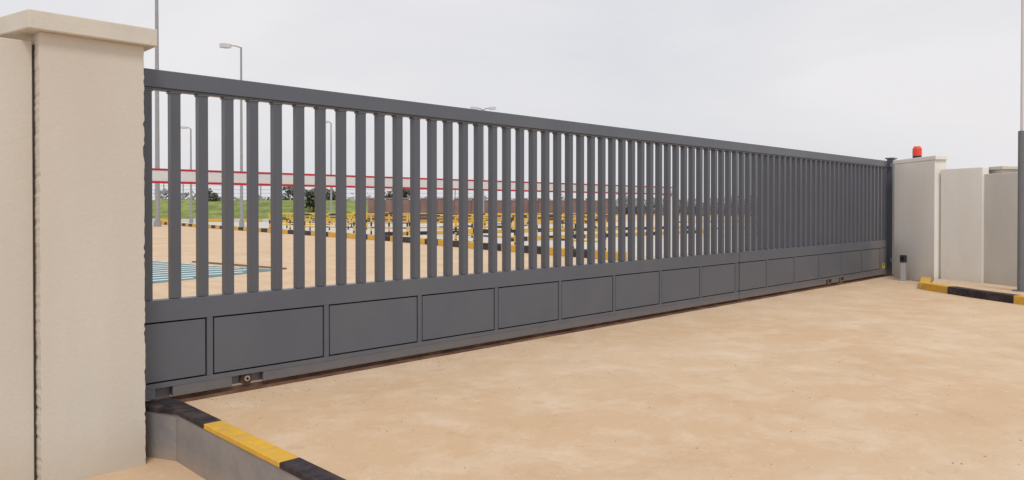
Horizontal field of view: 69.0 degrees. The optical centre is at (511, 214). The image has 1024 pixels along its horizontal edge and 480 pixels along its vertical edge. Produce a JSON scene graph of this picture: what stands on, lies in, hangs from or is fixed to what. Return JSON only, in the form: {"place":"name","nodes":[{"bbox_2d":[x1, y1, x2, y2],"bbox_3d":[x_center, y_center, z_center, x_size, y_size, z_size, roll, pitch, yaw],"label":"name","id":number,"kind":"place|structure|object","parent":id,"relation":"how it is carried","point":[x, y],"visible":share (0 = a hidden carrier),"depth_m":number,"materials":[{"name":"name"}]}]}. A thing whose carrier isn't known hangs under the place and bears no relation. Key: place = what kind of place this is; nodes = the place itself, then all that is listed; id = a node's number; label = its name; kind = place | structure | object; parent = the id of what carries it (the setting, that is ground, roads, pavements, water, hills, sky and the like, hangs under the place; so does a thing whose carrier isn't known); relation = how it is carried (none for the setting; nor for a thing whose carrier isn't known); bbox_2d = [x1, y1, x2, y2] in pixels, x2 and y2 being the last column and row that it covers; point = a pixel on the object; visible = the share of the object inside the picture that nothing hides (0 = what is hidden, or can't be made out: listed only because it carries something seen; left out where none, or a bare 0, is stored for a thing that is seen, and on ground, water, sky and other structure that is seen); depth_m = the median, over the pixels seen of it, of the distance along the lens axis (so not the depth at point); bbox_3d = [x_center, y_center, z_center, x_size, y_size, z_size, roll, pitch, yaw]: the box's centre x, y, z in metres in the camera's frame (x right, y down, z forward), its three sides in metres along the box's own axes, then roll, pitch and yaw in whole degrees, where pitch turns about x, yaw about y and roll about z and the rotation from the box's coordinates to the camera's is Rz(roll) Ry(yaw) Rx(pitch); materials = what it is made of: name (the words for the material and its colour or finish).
{"place":"outdoors","nodes":[
{"label":"outdoors","id":0,"kind":"place"},
{"bbox_2d":[152,221,744,257],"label":"concrete road","id":1,"kind":"structure","parent":0,"point":[350,230],"depth_m":46.05,"materials":[{"name":"beige concrete"}]},
{"bbox_2d":[181,126,192,222],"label":"street lamp","id":2,"kind":"object","parent":1,"relation":"on","point":[190,218],"visible":0.79,"depth_m":74.79,"materials":[{"name":"grey metal"}]},
{"bbox_2d":[219,43,243,226],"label":"street lamp","id":3,"kind":"object","parent":1,"relation":"on","point":[227,46],"visible":1,"depth_m":59.83,"materials":[{"name":"grey metal"}]},
{"bbox_2d":[326,121,332,223],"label":"street lamp","id":4,"kind":"object","parent":1,"relation":"on","point":[330,167],"visible":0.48,"depth_m":69.81,"materials":[{"name":"grey metal"}]},
{"bbox_2d":[269,213,391,227],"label":"yellow railing","id":5,"kind":"object","parent":1,"relation":"on","point":[286,217],"visible":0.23,"depth_m":56.82,"materials":[{"name":"yellow metal"}]},
{"bbox_2d":[152,219,552,221],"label":"striped kerb","id":6,"kind":"structure","parent":1,"relation":"on","point":[215,220],"depth_m":81.68,"materials":[{"name":"concrete"}]},
{"bbox_2d":[269,213,442,229],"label":"yellow railing","id":7,"kind":"object","parent":1,"relation":"on","point":[310,224],"visible":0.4,"depth_m":50.97,"materials":[{"name":"yellow metal"}]},
{"bbox_2d":[305,214,407,235],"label":"yellow railing","id":8,"kind":"object","parent":1,"relation":"on","point":[371,221],"visible":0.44,"depth_m":42.34,"materials":[{"name":"yellow metal"}]},
{"bbox_2d":[388,214,527,231],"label":"yellow railing","id":9,"kind":"object","parent":1,"relation":"on","point":[484,220],"visible":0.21,"depth_m":42.89,"materials":[{"name":"yellow metal"}]},
{"bbox_2d":[437,215,487,237],"bbox_3d":[-2.597,0.590,38.174,4.198,1.154,0.098,0,1,33],"label":"yellow railing","id":10,"kind":"object","parent":1,"relation":"on","point":[471,222],"visible":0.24,"depth_m":37.77,"materials":[{"name":"yellow metal"}]},
{"bbox_2d":[470,107,495,225],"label":"street lamp","id":11,"kind":"object","parent":1,"relation":"on","point":[489,108],"visible":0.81,"depth_m":64.82,"materials":[{"name":"grey metal"}]},
{"bbox_2d":[455,217,514,243],"bbox_3d":[-1.105,0.668,29.183,0.099,1.154,4.243,0,1,-36],"label":"yellow railing","id":12,"kind":"object","parent":1,"relation":"on","point":[456,226],"visible":0.35,"depth_m":29.70,"materials":[{"name":"yellow metal"}]},
{"bbox_2d":[368,199,607,221],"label":"wall","id":13,"kind":"structure","parent":1,"relation":"on","point":[406,205],"depth_m":80.72,"materials":[{"name":"brown brick"}]},
{"bbox_2d":[367,198,607,200],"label":"coping","id":14,"kind":"object","parent":13,"relation":"on","point":[473,198],"visible":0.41,"depth_m":80.69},
{"bbox_2d":[385,226,687,235],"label":"striped kerb","id":15,"kind":"structure","parent":1,"relation":"on","point":[438,232],"depth_m":43.79,"materials":[{"name":"yellow concrete"}]},
{"bbox_2d":[483,213,595,227],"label":"yellow railing","id":16,"kind":"object","parent":1,"relation":"on","point":[539,218],"visible":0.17,"depth_m":52.31,"materials":[{"name":"yellow metal"}]},
{"bbox_2d":[524,215,607,235],"bbox_3d":[2.659,0.605,36.476,7.100,1.154,0.100,0,1,-45],"label":"yellow railing","id":17,"kind":"object","parent":1,"relation":"on","point":[561,223],"visible":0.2,"depth_m":36.20,"materials":[{"name":"yellow metal"}]},
{"bbox_2d":[524,214,617,229],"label":"yellow railing","id":18,"kind":"object","parent":1,"relation":"on","point":[564,221],"visible":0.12,"depth_m":40.24,"materials":[{"name":"yellow metal"}]},
{"bbox_2d":[549,218,597,247],"bbox_3d":[2.050,0.703,25.202,0.100,1.154,3.114,0,1,-39],"label":"yellow railing","id":19,"kind":"object","parent":1,"relation":"on","point":[573,230],"visible":0.16,"depth_m":25.16,"materials":[{"name":"yellow metal"}]},
{"bbox_2d":[511,230,695,241],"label":"striped kerb","id":20,"kind":"structure","parent":1,"relation":"on","point":[550,236],"depth_m":37.07,"materials":[{"name":"yellow concrete"}]},
{"bbox_2d":[0,0,1020,202],"label":"sky","id":21,"kind":"structure","parent":0,"point":[870,79],"materials":[{"name":"grey"}]},
{"bbox_2d":[145,274,890,402],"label":"gate track","id":22,"kind":"structure","parent":0,"point":[265,384],"depth_m":7.72,"materials":[{"name":"metal"}]},
{"bbox_2d":[81,214,1023,479],"bbox_3d":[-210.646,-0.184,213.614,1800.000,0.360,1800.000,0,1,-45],"label":"ground","id":23,"kind":"structure","parent":0,"point":[939,394],"depth_m":5.87,"materials":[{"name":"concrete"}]},
{"bbox_2d":[0,37,33,479],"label":"panel","id":24,"kind":"object","parent":23,"relation":"on","point":[16,336],"visible":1,"depth_m":4.92,"materials":[{"name":"beige paint"}]},
{"bbox_2d":[32,45,36,479],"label":"joint strip","id":25,"kind":"object","parent":24,"relation":"attached to","point":[33,156],"visible":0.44,"depth_m":5.01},
{"bbox_2d":[30,32,145,479],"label":"shaft","id":26,"kind":"object","parent":23,"relation":"on","point":[89,250],"visible":0.9,"depth_m":5.13,"materials":[{"name":"beige paint"}]},
{"bbox_2d":[0,9,156,51],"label":"cap","id":27,"kind":"object","parent":26,"relation":"on","point":[26,25],"visible":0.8,"depth_m":5.03,"materials":[{"name":"paint"}]},
{"bbox_2d":[154,0,161,226],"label":"street lamp","id":28,"kind":"object","parent":23,"relation":"on","point":[157,222],"visible":0.81,"depth_m":60.40,"materials":[{"name":"grey metal"}]},
{"bbox_2d":[153,260,270,282],"bbox_3d":[-9.204,1.342,17.381,6.852,0.004,5.802,0,1,41],"label":"painted hatching","id":29,"kind":"object","parent":23,"relation":"on","point":[160,271],"visible":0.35,"depth_m":17.62,"materials":[{"name":"teal paint"}]},
{"bbox_2d":[208,188,220,200],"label":"tree","id":30,"kind":"object","parent":23,"relation":"on","point":[213,196],"visible":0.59,"depth_m":95.58,"materials":[{"name":"green plant"}]},
{"bbox_2d":[192,261,286,269],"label":"painted line","id":31,"kind":"structure","parent":23,"relation":"on","point":[269,267],"depth_m":19.30,"materials":[{"name":"white paint"}]},
{"bbox_2d":[145,395,345,479],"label":"painted kerb","id":32,"kind":"structure","parent":23,"relation":"on","point":[204,445],"depth_m":5.03,"materials":[{"name":"concrete"}]},
{"bbox_2d":[152,200,367,218],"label":"grass bank","id":33,"kind":"structure","parent":23,"relation":"on","point":[214,209],"depth_m":90.27,"materials":[{"name":"green plant"}]},
{"bbox_2d":[282,186,305,199],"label":"tree","id":34,"kind":"object","parent":23,"relation":"on","point":[288,192],"visible":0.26,"depth_m":99.24,"materials":[{"name":"green plant"}]},
{"bbox_2d":[152,184,455,199],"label":"perimeter fence","id":35,"kind":"object","parent":23,"relation":"on","point":[183,189],"depth_m":99.20,"materials":[{"name":"metal"}]},
{"bbox_2d":[305,188,314,211],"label":"tree","id":36,"kind":"object","parent":23,"relation":"on","point":[310,198],"visible":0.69,"depth_m":88.32,"materials":[{"name":"green plant"}]},
{"bbox_2d":[326,188,335,199],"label":"tree","id":37,"kind":"object","parent":23,"relation":"on","point":[328,194],"visible":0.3,"depth_m":97.01,"materials":[{"name":"green plant"}]},
{"bbox_2d":[162,222,626,260],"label":"striped kerb","id":38,"kind":"structure","parent":23,"relation":"on","point":[405,239],"depth_m":32.18,"materials":[{"name":"yellow concrete"}]},
{"bbox_2d":[385,189,409,197],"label":"tree","id":39,"kind":"object","parent":23,"relation":"on","point":[406,193],"visible":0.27,"depth_m":96.83,"materials":[{"name":"green plant"}]},
{"bbox_2d":[152,168,671,256],"bbox_3d":[-1.069,0.429,11.029,12.640,1.950,0.480,0,1,-45],"label":"boom barrier","id":40,"kind":"object","parent":23,"relation":"on","point":[160,175],"visible":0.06,"depth_m":9.69,"materials":[{"name":"white paint"}]},
{"bbox_2d":[153,187,744,214],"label":"distant trees","id":41,"kind":"object","parent":23,"relation":"on","point":[235,198],"visible":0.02,"depth_m":155.28,"materials":[{"name":"green plant"}]},
{"bbox_2d":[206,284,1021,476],"bbox_3d":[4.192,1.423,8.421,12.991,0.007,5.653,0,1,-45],"label":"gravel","id":42,"kind":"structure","parent":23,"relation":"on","point":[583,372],"depth_m":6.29,"materials":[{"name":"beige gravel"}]},
{"bbox_2d":[885,157,896,275],"bbox_3d":[8.482,0.040,16.679,0.300,2.630,0.200,0,1,-45],"label":"gate catch post","id":43,"kind":"object","parent":23,"relation":"on","point":[890,209],"visible":0.95,"depth_m":16.63,"materials":[{"name":"grey metal"}]},
{"bbox_2d":[143,68,886,400],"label":"sliding gate","id":44,"kind":"structure","parent":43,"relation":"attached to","point":[814,218],"depth_m":7.89,"materials":[{"name":"metal"}]},
{"bbox_2d":[897,255,909,280],"bbox_3d":[8.120,1.100,15.447,0.200,0.530,0.180,0,1,-45],"label":"photocell post","id":45,"kind":"object","parent":23,"relation":"on","point":[903,259],"visible":1,"depth_m":15.41,"materials":[{"name":"grey paint"}]},
{"bbox_2d":[894,160,945,282],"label":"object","id":46,"kind":"object","parent":23,"relation":"on","point":[917,223],"visible":0.74,"depth_m":15.29,"materials":[{"name":"white paint"}]},
{"bbox_2d":[893,155,947,163],"bbox_3d":[8.475,-1.139,15.556,0.452,0.083,1.763,0,1,6],"label":"cap","id":47,"kind":"object","parent":46,"relation":"on","point":[935,157],"visible":0.86,"depth_m":15.16,"materials":[{"name":"white paint"}]},
{"bbox_2d":[912,146,921,157],"bbox_3d":[8.453,-1.304,15.529,0.184,0.245,0.184,0,1,-45],"label":"warning beacon","id":48,"kind":"object","parent":47,"relation":"on","point":[916,151],"visible":0.96,"depth_m":15.46,"materials":[{"name":"red plastic"}]},
{"bbox_2d":[941,167,988,282],"bbox_3d":[8.702,0.240,14.328,0.175,2.270,0.859,0,1,-22],"label":"panel","id":49,"kind":"object","parent":23,"relation":"on","point":[962,224],"visible":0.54,"depth_m":14.26,"materials":[{"name":"white paint"}]},
{"bbox_2d":[919,277,1023,304],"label":"painted kerb","id":50,"kind":"structure","parent":23,"relation":"on","point":[996,292],"depth_m":12.90,"materials":[{"name":"concrete"}]},
{"bbox_2d":[1012,0,1023,291],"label":"steel pole","id":51,"kind":"object","parent":50,"relation":"on","point":[1020,252],"visible":1,"depth_m":12.49,"materials":[{"name":"grey metal"}]},
{"bbox_2d":[984,172,1017,286],"bbox_3d":[9.381,0.321,12.533,0.346,2.140,3.003,0,1,-20],"label":"panel","id":52,"kind":"object","parent":23,"relation":"on","point":[1000,222],"visible":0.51,"depth_m":13.56,"materials":[{"name":"grey paint"}]},
{"bbox_2d":[989,166,1017,173],"bbox_3d":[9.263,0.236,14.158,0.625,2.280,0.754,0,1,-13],"label":"cap","id":53,"kind":"object","parent":52,"relation":"on","point":[1002,169],"depth_m":13.83,"materials":[{"name":"grey paint"}]}
]}

